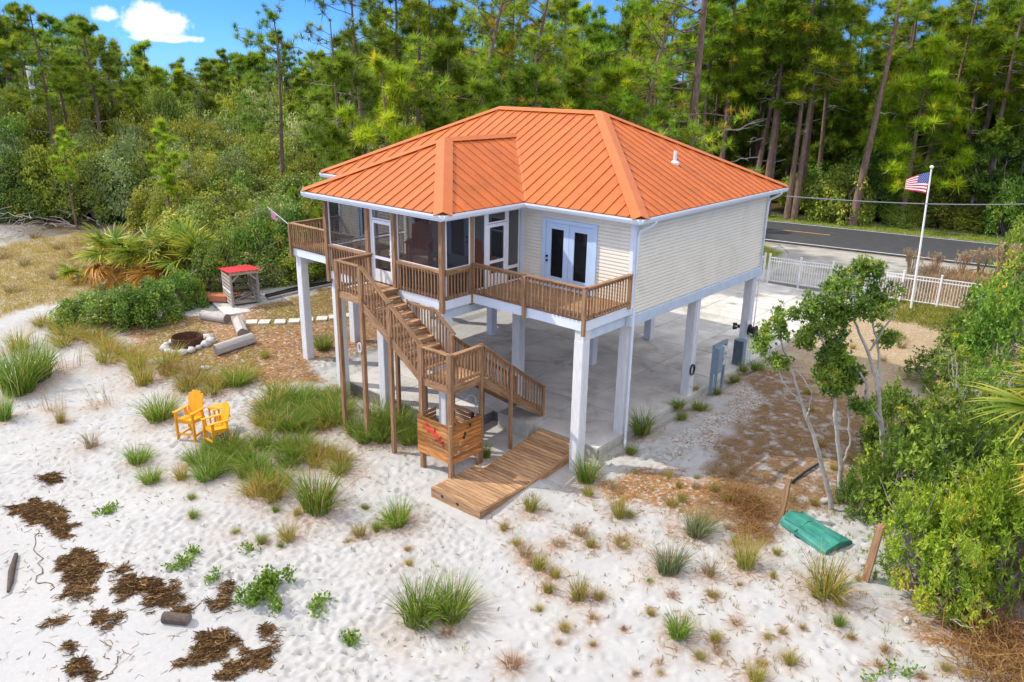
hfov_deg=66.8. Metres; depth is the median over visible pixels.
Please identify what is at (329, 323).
pine straw
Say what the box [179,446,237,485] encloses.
grass tuft
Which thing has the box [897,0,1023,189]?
pine tree
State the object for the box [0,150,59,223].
scrub oak
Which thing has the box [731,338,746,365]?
pump box
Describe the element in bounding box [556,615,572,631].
grass tuft
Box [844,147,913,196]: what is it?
broadleaf tree
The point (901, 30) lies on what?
pine tree
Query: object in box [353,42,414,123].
pine tree
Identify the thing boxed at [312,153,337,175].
scrub oak
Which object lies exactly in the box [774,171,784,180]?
understory shrub
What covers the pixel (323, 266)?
scrub oak
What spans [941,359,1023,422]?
shrub
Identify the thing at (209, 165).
scrub oak
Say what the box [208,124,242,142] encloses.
scrub oak
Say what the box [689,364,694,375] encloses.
hose coil
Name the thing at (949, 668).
grass tuft
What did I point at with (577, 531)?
grass tuft
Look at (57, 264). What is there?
grass tuft
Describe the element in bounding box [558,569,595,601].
grass tuft
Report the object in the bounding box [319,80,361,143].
pine tree
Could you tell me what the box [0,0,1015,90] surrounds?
sky
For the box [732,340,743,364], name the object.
cabinet door
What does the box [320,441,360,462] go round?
grass tuft
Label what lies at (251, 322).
stepping stone
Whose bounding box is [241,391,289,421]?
grass tuft
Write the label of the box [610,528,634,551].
grass tuft
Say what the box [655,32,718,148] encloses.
pine tree
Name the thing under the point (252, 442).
grass tuft
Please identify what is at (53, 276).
grass tuft
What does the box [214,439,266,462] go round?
grass tuft
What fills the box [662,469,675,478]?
grass tuft
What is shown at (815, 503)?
grass tuft
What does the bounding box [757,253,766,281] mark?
yard gate
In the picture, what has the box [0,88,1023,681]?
ground
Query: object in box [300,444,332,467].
grass tuft
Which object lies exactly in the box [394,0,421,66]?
pine tree
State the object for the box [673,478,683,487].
grass tuft
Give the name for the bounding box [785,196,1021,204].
service cable
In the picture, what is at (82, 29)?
pine tree
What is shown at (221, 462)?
grass tuft
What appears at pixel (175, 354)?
grass tuft
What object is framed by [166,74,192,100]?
scrub oak
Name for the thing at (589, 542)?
grass tuft
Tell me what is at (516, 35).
pine tree
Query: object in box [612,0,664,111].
pine tree
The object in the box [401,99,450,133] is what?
scrub oak
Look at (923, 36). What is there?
pine tree
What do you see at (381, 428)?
grass tuft
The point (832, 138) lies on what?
pine tree
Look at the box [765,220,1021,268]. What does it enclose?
road
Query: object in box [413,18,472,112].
pine tree
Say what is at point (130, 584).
seaweed wrack
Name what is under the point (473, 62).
pine tree
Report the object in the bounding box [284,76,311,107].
scrub oak
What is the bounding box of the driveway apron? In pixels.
[768,244,976,291]
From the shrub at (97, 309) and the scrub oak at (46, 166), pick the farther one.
the scrub oak at (46, 166)
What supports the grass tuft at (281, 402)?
on the ground at (322, 556)
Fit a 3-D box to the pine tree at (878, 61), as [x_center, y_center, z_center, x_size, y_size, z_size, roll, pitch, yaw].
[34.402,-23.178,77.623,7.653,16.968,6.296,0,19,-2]
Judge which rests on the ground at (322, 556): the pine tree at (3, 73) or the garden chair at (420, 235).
the pine tree at (3, 73)
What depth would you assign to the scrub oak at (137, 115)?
70.46 m
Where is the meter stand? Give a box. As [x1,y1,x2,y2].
[708,339,728,395]
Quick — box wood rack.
[218,264,260,307]
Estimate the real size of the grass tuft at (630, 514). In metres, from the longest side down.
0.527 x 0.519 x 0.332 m
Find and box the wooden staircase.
[333,253,545,477]
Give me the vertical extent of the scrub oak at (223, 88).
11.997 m
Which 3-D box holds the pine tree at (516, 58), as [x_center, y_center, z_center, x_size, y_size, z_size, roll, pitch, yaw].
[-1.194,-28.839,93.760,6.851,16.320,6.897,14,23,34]
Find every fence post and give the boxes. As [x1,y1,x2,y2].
[778,476,791,518]
[861,523,884,582]
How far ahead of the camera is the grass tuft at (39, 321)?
36.75 m
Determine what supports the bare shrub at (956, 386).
on the ground at (322, 556)
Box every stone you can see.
[160,345,171,351]
[178,349,187,355]
[187,346,195,352]
[195,345,202,349]
[200,340,210,347]
[203,333,214,338]
[205,337,215,343]
[246,319,257,325]
[258,319,270,324]
[274,319,285,324]
[288,318,299,323]
[316,316,327,320]
[819,497,827,503]
[859,557,866,566]
[903,616,909,622]
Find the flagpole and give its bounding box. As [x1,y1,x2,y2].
[910,165,933,307]
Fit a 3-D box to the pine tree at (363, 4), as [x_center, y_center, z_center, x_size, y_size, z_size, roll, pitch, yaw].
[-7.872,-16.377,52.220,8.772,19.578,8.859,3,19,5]
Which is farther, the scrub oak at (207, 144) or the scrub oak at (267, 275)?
the scrub oak at (207, 144)
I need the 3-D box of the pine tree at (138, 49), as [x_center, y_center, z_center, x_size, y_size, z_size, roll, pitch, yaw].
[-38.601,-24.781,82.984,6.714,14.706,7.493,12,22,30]
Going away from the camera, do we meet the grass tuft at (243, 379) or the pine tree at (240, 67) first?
the grass tuft at (243, 379)
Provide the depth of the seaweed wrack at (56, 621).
17.49 m
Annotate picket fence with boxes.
[766,253,984,307]
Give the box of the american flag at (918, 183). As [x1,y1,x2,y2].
[905,172,929,193]
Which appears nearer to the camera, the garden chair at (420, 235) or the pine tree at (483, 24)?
the garden chair at (420, 235)
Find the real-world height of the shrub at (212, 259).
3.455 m
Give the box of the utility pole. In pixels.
[25,66,36,105]
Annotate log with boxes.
[161,611,191,625]
[199,310,230,323]
[213,333,255,355]
[232,316,248,335]
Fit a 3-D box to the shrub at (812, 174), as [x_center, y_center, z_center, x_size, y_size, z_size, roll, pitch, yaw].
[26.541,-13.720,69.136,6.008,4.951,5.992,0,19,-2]
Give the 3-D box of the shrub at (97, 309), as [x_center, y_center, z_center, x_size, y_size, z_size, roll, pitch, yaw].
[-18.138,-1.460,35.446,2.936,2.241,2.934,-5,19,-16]
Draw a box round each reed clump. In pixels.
[903,247,923,272]
[927,251,946,272]
[954,249,972,272]
[973,246,993,273]
[993,242,1021,275]
[1016,249,1023,277]
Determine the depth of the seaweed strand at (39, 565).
19.49 m
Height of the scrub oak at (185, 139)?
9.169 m
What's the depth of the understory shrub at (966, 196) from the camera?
64.66 m
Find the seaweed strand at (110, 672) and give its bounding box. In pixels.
[91,656,118,681]
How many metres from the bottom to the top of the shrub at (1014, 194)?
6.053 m
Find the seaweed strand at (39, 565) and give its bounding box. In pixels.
[33,530,54,590]
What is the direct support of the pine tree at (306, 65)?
on the ground at (322, 556)
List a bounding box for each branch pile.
[0,207,101,236]
[77,217,149,235]
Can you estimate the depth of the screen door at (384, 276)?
24.60 m
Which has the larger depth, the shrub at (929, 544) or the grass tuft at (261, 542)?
the grass tuft at (261, 542)
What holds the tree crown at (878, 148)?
on the ground at (322, 556)
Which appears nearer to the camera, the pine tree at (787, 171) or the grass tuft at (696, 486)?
the grass tuft at (696, 486)
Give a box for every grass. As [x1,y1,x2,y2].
[0,223,153,317]
[768,212,1014,242]
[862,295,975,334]
[880,263,1023,314]
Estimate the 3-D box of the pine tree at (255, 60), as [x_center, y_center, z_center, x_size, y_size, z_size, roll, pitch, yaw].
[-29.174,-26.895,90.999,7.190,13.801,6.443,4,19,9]
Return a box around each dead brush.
[697,468,777,517]
[718,480,789,531]
[718,506,790,542]
[894,563,1023,681]
[908,566,1023,642]
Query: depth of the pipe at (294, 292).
39.15 m
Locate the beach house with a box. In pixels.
[287,106,788,471]
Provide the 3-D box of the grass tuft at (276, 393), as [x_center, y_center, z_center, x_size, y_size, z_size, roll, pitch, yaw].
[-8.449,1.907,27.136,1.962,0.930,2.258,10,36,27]
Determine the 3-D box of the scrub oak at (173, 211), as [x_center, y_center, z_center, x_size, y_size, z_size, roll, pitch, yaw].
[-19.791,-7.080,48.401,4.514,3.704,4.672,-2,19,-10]
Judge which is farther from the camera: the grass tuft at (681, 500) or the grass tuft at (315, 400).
the grass tuft at (315, 400)
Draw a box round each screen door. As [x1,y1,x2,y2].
[371,219,392,284]
[487,222,505,286]
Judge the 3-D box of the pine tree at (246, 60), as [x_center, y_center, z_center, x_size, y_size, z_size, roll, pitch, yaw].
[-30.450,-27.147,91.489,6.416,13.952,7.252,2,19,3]
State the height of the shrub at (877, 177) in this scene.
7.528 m
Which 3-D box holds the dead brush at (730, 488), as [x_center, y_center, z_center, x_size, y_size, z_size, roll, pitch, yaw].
[5.898,3.842,20.690,2.529,0.920,2.728,8,20,21]
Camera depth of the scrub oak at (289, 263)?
40.60 m
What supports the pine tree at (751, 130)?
on the ground at (322, 556)
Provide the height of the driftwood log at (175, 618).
0.267 m
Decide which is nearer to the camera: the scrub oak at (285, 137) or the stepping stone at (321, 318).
the stepping stone at (321, 318)
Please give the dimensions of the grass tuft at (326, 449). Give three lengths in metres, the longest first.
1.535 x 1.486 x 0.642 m
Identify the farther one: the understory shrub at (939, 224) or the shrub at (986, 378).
the understory shrub at (939, 224)
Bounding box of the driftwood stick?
[6,553,17,592]
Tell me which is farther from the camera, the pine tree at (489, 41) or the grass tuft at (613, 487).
the pine tree at (489, 41)
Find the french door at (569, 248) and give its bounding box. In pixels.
[541,217,598,296]
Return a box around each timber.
[179,293,228,301]
[206,292,242,297]
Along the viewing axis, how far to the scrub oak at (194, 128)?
66.80 m
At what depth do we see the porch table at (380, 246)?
26.23 m
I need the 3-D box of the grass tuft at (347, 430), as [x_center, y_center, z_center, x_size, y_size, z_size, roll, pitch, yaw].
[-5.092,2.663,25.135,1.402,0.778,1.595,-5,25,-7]
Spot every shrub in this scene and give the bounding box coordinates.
[45,288,104,330]
[78,283,143,333]
[107,270,185,330]
[158,263,210,312]
[180,233,237,292]
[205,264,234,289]
[220,200,286,286]
[249,186,322,280]
[299,182,336,239]
[774,162,798,179]
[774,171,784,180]
[777,159,835,208]
[784,180,812,214]
[799,162,876,225]
[832,448,889,524]
[836,148,901,223]
[844,401,1019,544]
[856,375,940,456]
[861,473,1004,633]
[877,198,931,228]
[888,470,972,538]
[892,194,929,226]
[898,338,988,395]
[900,183,966,229]
[902,369,1023,467]
[910,368,1023,540]
[914,193,958,228]
[926,347,1018,416]
[933,287,1021,347]
[934,198,997,234]
[938,439,1023,624]
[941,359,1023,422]
[944,260,1023,385]
[947,191,978,202]
[973,244,1023,321]
[976,161,1023,236]
[993,215,1023,269]
[1015,211,1023,235]
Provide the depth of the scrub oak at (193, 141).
64.82 m
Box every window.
[357,207,377,242]
[413,217,430,246]
[489,215,509,261]
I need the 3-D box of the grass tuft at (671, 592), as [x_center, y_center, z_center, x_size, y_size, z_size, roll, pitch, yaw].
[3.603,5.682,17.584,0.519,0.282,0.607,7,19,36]
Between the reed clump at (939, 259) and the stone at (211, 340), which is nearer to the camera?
the stone at (211, 340)
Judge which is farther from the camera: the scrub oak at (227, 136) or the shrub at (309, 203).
the scrub oak at (227, 136)
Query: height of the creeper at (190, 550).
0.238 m
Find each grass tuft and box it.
[0,246,20,258]
[0,279,33,293]
[0,324,42,350]
[0,327,61,397]
[0,388,16,421]
[2,329,69,382]
[10,254,38,265]
[25,308,54,327]
[26,229,44,238]
[35,318,82,335]
[35,383,66,410]
[36,321,90,347]
[38,311,82,333]
[41,337,89,374]
[43,265,61,279]
[47,238,66,249]
[48,260,67,267]
[52,407,69,423]
[56,323,100,339]
[60,243,85,257]
[60,255,93,268]
[66,233,93,244]
[68,322,116,341]
[70,425,104,448]
[72,326,127,345]
[79,339,136,364]
[80,374,112,408]
[83,333,132,353]
[100,339,152,356]
[112,437,158,465]
[113,342,161,370]
[117,348,151,362]
[119,352,166,386]
[124,388,187,422]
[129,457,169,484]
[134,341,191,366]
[140,354,195,377]
[161,361,215,385]
[164,372,202,391]
[167,457,192,480]
[168,350,206,375]
[171,439,212,464]
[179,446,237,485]
[183,505,201,519]
[187,492,197,499]
[188,366,235,386]
[189,371,228,396]
[193,434,221,453]
[195,431,251,457]
[195,444,247,473]
[201,361,272,381]
[201,420,253,450]
[202,442,238,462]
[210,372,241,386]
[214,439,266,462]
[217,364,264,387]
[219,440,283,470]
[219,467,281,497]
[221,430,263,456]
[222,455,262,478]
[229,527,239,533]
[236,453,291,479]
[239,371,293,412]
[239,462,288,486]
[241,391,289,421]
[241,422,281,451]
[242,402,296,432]
[244,407,276,426]
[247,471,280,491]
[248,473,295,503]
[249,376,310,402]
[251,460,301,493]
[254,530,271,544]
[257,346,273,358]
[257,400,318,434]
[260,439,317,467]
[262,428,300,451]
[263,396,301,411]
[266,431,325,457]
[267,502,282,512]
[268,376,325,407]
[270,514,305,543]
[275,426,320,447]
[275,537,286,547]
[276,453,354,516]
[282,395,318,414]
[285,413,320,434]
[287,434,328,458]
[287,504,303,514]
[290,392,335,411]
[290,406,322,425]
[291,394,350,424]
[294,394,361,425]
[298,383,337,402]
[298,410,341,430]
[299,434,343,459]
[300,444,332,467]
[313,326,334,350]
[313,388,362,416]
[315,447,362,474]
[318,376,352,401]
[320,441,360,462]
[333,410,372,436]
[344,411,382,443]
[345,518,371,537]
[349,390,413,430]
[354,415,412,443]
[355,405,399,431]
[360,502,370,509]
[366,490,417,531]
[367,515,386,532]
[371,398,418,430]
[375,564,466,637]
[386,413,417,436]
[397,422,417,445]
[403,543,412,550]
[411,562,495,629]
[435,619,458,636]
[483,441,494,458]
[491,642,529,676]
[498,519,510,530]
[509,533,522,546]
[514,536,534,557]
[519,483,544,512]
[525,552,538,567]
[530,547,555,570]
[536,602,543,610]
[539,576,557,593]
[545,563,563,578]
[549,534,570,546]
[553,637,562,644]
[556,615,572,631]
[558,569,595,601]
[564,450,609,484]
[566,518,592,536]
[578,483,596,496]
[583,533,599,548]
[585,607,601,619]
[588,639,596,645]
[590,584,609,600]
[605,479,621,492]
[605,490,632,519]
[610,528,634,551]
[621,441,643,455]
[623,505,639,518]
[628,405,663,436]
[628,668,641,675]
[642,537,698,576]
[644,604,657,615]
[655,605,706,642]
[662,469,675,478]
[663,495,680,506]
[664,587,680,599]
[667,396,691,409]
[672,408,690,421]
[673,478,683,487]
[675,488,693,502]
[675,502,726,539]
[686,397,711,411]
[691,477,702,488]
[691,644,709,660]
[692,545,720,577]
[694,472,701,478]
[705,584,722,598]
[706,480,720,491]
[707,626,725,641]
[707,629,724,643]
[707,640,724,654]
[712,385,726,394]
[721,489,734,500]
[723,462,746,475]
[726,371,745,382]
[726,522,767,571]
[727,615,742,627]
[736,362,749,372]
[738,653,775,681]
[746,358,768,370]
[750,490,763,501]
[756,656,768,667]
[763,631,773,639]
[768,544,782,555]
[777,644,804,666]
[785,536,873,601]
[788,490,800,502]
[801,384,812,394]
[809,494,820,506]
[809,585,819,598]
[818,439,829,447]
[827,460,838,470]
[831,608,851,626]
[833,592,848,606]
[844,629,857,640]
[869,654,887,671]
[877,639,894,656]
[880,354,889,361]
[889,322,907,338]
[894,338,912,348]
[911,669,928,679]
[939,655,955,671]
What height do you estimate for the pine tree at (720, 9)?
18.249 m
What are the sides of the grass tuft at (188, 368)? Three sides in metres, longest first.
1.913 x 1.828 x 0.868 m
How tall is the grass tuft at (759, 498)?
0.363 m
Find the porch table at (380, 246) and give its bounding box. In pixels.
[355,242,389,268]
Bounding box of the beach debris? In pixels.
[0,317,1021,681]
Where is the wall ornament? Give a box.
[423,422,442,446]
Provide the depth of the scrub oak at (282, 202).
50.42 m
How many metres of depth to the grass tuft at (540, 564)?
18.71 m
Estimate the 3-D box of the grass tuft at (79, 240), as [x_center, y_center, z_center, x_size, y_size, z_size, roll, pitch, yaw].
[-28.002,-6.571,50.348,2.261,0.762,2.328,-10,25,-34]
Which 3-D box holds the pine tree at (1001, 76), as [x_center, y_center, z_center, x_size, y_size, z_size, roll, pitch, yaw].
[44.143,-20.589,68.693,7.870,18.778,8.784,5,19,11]
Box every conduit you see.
[690,300,698,386]
[749,278,754,320]
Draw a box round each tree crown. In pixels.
[666,126,768,174]
[742,111,815,175]
[746,109,786,170]
[762,119,813,171]
[776,109,867,166]
[818,116,912,175]
[851,130,944,189]
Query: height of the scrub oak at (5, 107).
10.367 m
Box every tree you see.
[0,0,48,88]
[0,0,53,88]
[0,3,90,154]
[0,14,39,90]
[0,52,10,78]
[13,11,85,127]
[19,26,58,77]
[27,25,69,81]
[45,18,124,112]
[48,11,94,80]
[48,125,88,228]
[53,18,129,144]
[54,14,98,68]
[56,21,97,83]
[57,12,104,83]
[74,33,144,117]
[91,60,123,93]
[96,46,148,105]
[124,38,170,99]
[124,60,168,105]
[132,66,152,79]
[144,115,191,214]
[159,61,195,93]
[160,150,189,208]
[168,60,229,118]
[168,67,190,116]
[174,57,196,81]
[191,56,217,83]
[199,57,234,94]
[201,47,243,95]
[208,57,244,97]
[212,50,243,80]
[215,53,252,94]
[223,49,267,102]
[225,0,325,180]
[230,57,247,92]
[241,52,285,96]
[258,28,302,92]
[261,0,415,153]
[268,55,295,78]
[284,47,417,242]
[284,51,320,109]
[286,64,320,125]
[293,0,359,162]
[306,47,334,103]
[310,32,369,111]
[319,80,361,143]
[322,80,349,105]
[323,45,360,101]
[325,50,428,179]
[331,0,454,126]
[350,0,480,128]
[350,6,415,65]
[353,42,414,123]
[358,5,414,67]
[359,47,394,104]
[363,72,415,116]
[369,0,484,124]
[370,0,575,127]
[370,71,441,151]
[378,41,414,112]
[381,33,479,140]
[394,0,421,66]
[399,36,444,109]
[413,6,502,119]
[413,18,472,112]
[454,0,602,108]
[460,0,561,106]
[461,10,518,90]
[463,74,508,114]
[464,29,539,106]
[473,31,500,79]
[489,8,537,96]
[494,41,525,86]
[501,59,599,110]
[506,27,539,106]
[515,46,571,106]
[519,0,598,107]
[534,0,605,101]
[541,0,759,149]
[551,0,610,109]
[562,29,671,133]
[562,59,590,109]
[567,43,618,113]
[579,3,628,51]
[581,18,628,96]
[587,52,676,132]
[588,0,766,173]
[592,18,671,112]
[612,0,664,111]
[614,39,654,114]
[618,9,642,56]
[621,16,661,128]
[627,2,681,110]
[640,4,704,134]
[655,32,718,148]
[672,0,751,150]
[674,10,766,156]
[675,10,755,162]
[691,0,766,151]
[695,0,775,159]
[700,3,767,152]
[705,0,774,163]
[713,77,775,153]
[724,87,778,159]
[729,0,839,216]
[731,14,788,173]
[731,47,794,167]
[735,0,834,177]
[736,80,796,122]
[739,16,788,170]
[744,0,790,169]
[746,29,768,167]
[747,276,860,510]
[752,0,866,219]
[761,0,842,180]
[773,0,876,219]
[776,15,861,170]
[780,63,878,174]
[782,62,819,130]
[783,0,871,185]
[784,66,874,171]
[799,62,874,171]
[804,0,873,170]
[815,84,863,159]
[818,253,908,503]
[820,0,893,162]
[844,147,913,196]
[845,20,893,90]
[847,0,933,225]
[854,30,981,225]
[856,50,883,111]
[859,0,931,132]
[865,23,910,124]
[867,19,921,104]
[872,63,903,115]
[874,0,947,156]
[876,0,953,96]
[876,37,926,152]
[876,66,962,175]
[886,6,968,172]
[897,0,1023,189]
[901,0,993,170]
[906,21,973,186]
[909,71,979,184]
[916,63,991,188]
[919,125,1023,225]
[920,0,1023,197]
[938,35,1015,178]
[946,1,1023,196]
[959,0,1023,211]
[963,12,1023,172]
[977,116,1023,203]
[978,64,1022,132]
[978,76,1023,164]
[981,25,1023,130]
[981,92,1023,168]
[1000,0,1023,136]
[1005,68,1023,164]
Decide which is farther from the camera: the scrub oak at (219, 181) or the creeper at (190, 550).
the scrub oak at (219, 181)
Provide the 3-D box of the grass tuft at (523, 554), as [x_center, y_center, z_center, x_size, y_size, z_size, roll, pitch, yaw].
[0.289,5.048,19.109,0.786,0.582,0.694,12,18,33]
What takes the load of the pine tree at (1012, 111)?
on the ground at (322, 556)
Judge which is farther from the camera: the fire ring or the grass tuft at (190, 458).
the fire ring
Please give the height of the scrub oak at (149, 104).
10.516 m
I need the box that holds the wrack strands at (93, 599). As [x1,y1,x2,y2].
[0,434,304,679]
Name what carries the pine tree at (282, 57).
on the ground at (322, 556)
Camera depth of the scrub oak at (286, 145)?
65.13 m
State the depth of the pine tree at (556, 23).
85.89 m
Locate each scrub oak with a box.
[0,82,23,114]
[0,89,45,141]
[0,111,34,172]
[0,127,34,219]
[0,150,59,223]
[4,67,26,83]
[10,137,55,211]
[15,98,72,151]
[17,131,90,219]
[18,130,48,153]
[19,75,28,93]
[22,88,91,114]
[28,97,64,125]
[30,108,72,143]
[48,150,125,223]
[56,95,94,119]
[57,135,99,210]
[58,100,113,138]
[64,104,106,139]
[65,118,104,149]
[72,136,106,154]
[80,94,137,133]
[80,135,123,169]
[85,117,133,150]
[86,132,152,226]
[90,77,137,99]
[97,107,146,143]
[105,67,146,96]
[105,117,145,137]
[106,79,131,102]
[109,119,160,165]
[114,136,163,196]
[118,177,164,232]
[120,102,182,142]
[122,149,171,221]
[126,94,151,120]
[130,103,154,126]
[136,73,196,109]
[137,83,185,122]
[143,94,197,117]
[143,167,200,231]
[149,122,196,145]
[149,125,193,157]
[151,137,215,177]
[152,154,213,199]
[152,200,230,236]
[153,85,190,126]
[155,128,232,159]
[155,154,176,180]
[158,196,227,226]
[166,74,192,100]
[166,110,225,150]
[167,95,206,120]
[173,192,213,216]
[175,142,227,182]
[176,111,225,142]
[177,187,264,221]
[179,223,232,268]
[180,235,256,289]
[181,74,207,100]
[183,133,210,150]
[184,74,212,109]
[185,86,213,118]
[188,164,237,199]
[188,187,225,204]
[190,106,207,125]
[195,137,220,163]
[197,200,246,221]
[201,100,255,133]
[202,169,261,200]
[202,211,251,234]
[205,128,250,150]
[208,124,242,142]
[210,77,246,121]
[210,85,234,111]
[210,229,237,242]
[211,114,244,141]
[212,82,231,97]
[212,141,259,187]
[216,142,271,164]
[222,105,278,140]
[222,142,241,154]
[225,189,298,220]
[226,134,276,180]
[227,239,294,291]
[228,160,284,192]
[233,173,307,200]
[234,199,298,231]
[235,131,257,141]
[237,95,278,129]
[238,120,288,149]
[241,74,271,103]
[243,130,277,148]
[243,171,314,199]
[246,76,289,124]
[253,135,311,172]
[260,158,296,178]
[260,237,320,287]
[262,193,297,206]
[265,127,307,154]
[266,105,291,136]
[271,78,307,118]
[273,70,307,95]
[277,134,322,160]
[280,196,304,209]
[283,100,335,142]
[283,131,292,147]
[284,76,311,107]
[284,241,325,284]
[286,140,328,177]
[292,101,315,120]
[293,120,330,139]
[298,171,326,198]
[302,163,320,181]
[303,122,331,157]
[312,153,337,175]
[333,92,371,124]
[366,141,392,151]
[398,108,414,130]
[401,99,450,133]
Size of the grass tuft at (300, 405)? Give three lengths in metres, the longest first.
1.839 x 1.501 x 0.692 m
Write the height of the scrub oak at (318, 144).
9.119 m
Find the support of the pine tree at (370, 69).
on the ground at (322, 556)
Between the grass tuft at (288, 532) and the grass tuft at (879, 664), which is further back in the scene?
the grass tuft at (288, 532)
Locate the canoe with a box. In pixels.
[780,511,851,554]
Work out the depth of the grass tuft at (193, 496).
21.94 m
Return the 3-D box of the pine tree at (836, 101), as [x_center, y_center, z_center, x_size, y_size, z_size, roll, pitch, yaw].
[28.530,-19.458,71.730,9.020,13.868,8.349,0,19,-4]
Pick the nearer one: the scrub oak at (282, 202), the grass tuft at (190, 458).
the grass tuft at (190, 458)
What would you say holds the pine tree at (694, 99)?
on the ground at (322, 556)
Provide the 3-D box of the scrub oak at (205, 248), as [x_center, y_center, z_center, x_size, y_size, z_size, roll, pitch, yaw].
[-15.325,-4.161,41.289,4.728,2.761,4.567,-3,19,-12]
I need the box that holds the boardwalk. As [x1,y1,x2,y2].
[431,429,569,518]
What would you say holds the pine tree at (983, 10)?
on the ground at (322, 556)
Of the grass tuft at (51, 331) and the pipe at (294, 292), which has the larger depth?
the pipe at (294, 292)
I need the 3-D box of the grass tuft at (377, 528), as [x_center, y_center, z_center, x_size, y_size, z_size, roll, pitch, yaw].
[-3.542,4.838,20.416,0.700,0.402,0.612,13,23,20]
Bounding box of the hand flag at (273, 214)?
[267,207,287,223]
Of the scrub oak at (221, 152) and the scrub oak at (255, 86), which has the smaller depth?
the scrub oak at (221, 152)
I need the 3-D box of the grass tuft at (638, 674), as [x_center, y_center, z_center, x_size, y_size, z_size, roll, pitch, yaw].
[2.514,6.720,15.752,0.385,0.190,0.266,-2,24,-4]
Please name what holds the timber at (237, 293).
on the ground at (322, 556)
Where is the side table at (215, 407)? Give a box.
[206,403,221,423]
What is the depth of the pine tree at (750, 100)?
74.82 m
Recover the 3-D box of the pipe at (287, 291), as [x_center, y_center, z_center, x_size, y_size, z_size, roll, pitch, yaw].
[-10.113,-3.050,41.123,0.412,0.281,6.988,13,22,31]
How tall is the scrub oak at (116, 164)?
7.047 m
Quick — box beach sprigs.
[27,315,1016,680]
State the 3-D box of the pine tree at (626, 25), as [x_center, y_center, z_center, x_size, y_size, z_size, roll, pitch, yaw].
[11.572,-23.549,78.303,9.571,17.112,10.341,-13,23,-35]
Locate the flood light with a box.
[733,323,739,329]
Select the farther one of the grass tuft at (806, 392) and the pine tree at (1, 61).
the pine tree at (1, 61)
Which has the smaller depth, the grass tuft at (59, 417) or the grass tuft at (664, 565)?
the grass tuft at (664, 565)
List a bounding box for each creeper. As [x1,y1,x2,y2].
[84,499,123,516]
[159,549,196,571]
[184,542,201,558]
[204,565,222,585]
[231,564,296,616]
[237,542,261,556]
[305,589,336,618]
[338,628,360,646]
[860,654,925,681]
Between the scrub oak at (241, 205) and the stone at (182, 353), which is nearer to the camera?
the stone at (182, 353)
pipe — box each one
[265,281,327,295]
[266,281,331,297]
[268,283,331,299]
[792,462,818,482]
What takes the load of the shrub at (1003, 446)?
on the ground at (322, 556)
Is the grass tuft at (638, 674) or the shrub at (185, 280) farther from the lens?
the shrub at (185, 280)
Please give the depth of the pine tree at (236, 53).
98.35 m
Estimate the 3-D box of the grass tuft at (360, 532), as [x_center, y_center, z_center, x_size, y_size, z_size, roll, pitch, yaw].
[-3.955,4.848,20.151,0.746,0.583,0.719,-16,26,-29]
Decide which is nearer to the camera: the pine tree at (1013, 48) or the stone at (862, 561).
the stone at (862, 561)
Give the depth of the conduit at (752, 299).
29.62 m
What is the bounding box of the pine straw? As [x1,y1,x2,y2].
[77,287,956,681]
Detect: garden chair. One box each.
[172,389,206,441]
[200,402,230,443]
[404,220,433,268]
[465,238,495,282]
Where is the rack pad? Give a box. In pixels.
[213,301,252,314]
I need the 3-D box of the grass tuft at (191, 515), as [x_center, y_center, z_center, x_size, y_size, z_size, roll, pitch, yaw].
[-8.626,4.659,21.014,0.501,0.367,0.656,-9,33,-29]
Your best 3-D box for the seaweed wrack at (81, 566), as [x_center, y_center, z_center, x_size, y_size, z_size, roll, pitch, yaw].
[-10.514,5.749,19.015,1.450,0.206,3.038,-10,22,-30]
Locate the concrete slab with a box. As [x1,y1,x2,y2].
[350,281,854,459]
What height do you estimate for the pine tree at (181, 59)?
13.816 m
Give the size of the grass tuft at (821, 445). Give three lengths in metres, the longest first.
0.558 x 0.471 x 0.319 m
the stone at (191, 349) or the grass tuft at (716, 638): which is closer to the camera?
the grass tuft at (716, 638)
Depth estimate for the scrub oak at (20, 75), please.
86.15 m
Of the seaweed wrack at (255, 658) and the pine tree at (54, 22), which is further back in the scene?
the pine tree at (54, 22)
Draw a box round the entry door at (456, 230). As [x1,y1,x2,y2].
[446,218,467,265]
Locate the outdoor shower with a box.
[417,394,481,477]
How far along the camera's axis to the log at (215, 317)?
35.40 m
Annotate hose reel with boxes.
[747,324,757,335]
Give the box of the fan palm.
[962,346,1023,494]
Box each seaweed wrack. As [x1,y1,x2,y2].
[2,496,81,540]
[33,471,66,486]
[35,613,74,629]
[47,546,112,612]
[57,638,101,681]
[86,605,127,634]
[106,560,135,579]
[108,572,193,614]
[168,602,200,613]
[169,626,243,671]
[200,590,240,612]
[212,631,282,681]
[216,579,238,598]
[255,621,286,639]
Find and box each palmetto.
[55,260,91,283]
[71,220,152,291]
[102,218,183,288]
[141,215,222,292]
[774,192,807,209]
[960,200,984,225]
[978,208,1007,226]
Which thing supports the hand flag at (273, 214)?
attached to the beach house
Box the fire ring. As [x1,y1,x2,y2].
[170,331,202,349]
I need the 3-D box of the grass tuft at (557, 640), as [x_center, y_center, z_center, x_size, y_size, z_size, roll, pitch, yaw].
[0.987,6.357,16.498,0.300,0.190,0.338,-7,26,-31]
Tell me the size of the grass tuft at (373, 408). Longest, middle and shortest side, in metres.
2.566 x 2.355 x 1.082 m
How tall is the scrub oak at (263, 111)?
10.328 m
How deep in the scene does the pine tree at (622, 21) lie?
108.43 m
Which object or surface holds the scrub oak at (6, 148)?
on the ground at (322, 556)
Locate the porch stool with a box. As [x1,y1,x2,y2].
[427,252,447,267]

